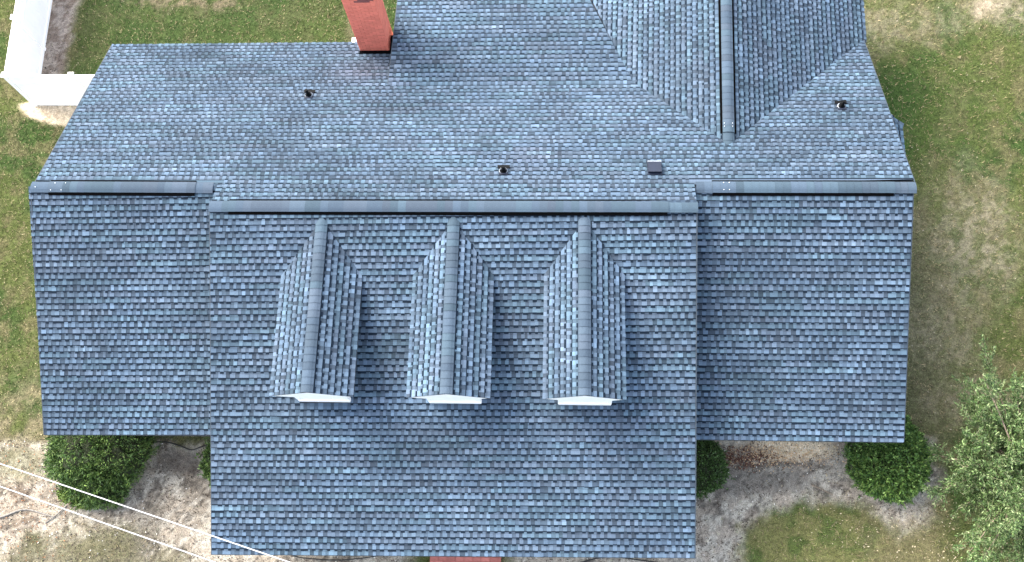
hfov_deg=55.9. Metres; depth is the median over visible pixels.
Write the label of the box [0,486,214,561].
overhead cable
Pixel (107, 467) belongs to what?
shrub
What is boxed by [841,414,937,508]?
shrub
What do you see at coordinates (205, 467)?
shrub
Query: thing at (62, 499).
shrub
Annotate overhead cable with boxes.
[0,463,288,561]
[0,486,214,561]
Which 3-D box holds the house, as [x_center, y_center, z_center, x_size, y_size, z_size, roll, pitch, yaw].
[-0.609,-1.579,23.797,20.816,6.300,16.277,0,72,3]
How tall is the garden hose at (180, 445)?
0.053 m
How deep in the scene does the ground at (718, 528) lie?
25.86 m
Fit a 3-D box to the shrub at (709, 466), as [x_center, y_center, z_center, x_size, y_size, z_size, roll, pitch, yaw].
[4.441,4.612,24.133,2.330,1.412,1.920,0,72,3]
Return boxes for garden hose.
[153,441,206,449]
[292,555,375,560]
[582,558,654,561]
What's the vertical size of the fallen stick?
0.042 m
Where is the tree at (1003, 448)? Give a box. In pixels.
[918,332,1023,561]
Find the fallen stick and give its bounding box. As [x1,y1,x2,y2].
[45,506,66,522]
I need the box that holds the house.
[28,0,916,558]
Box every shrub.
[35,435,160,511]
[53,485,98,510]
[194,436,210,487]
[696,440,735,500]
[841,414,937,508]
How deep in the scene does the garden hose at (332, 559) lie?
24.44 m
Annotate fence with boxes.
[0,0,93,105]
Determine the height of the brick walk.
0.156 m
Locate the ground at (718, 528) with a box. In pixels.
[0,0,1023,561]
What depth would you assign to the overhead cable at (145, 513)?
19.12 m
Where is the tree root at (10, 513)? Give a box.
[0,509,55,517]
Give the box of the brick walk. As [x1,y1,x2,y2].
[430,556,500,561]
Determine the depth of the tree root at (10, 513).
25.23 m

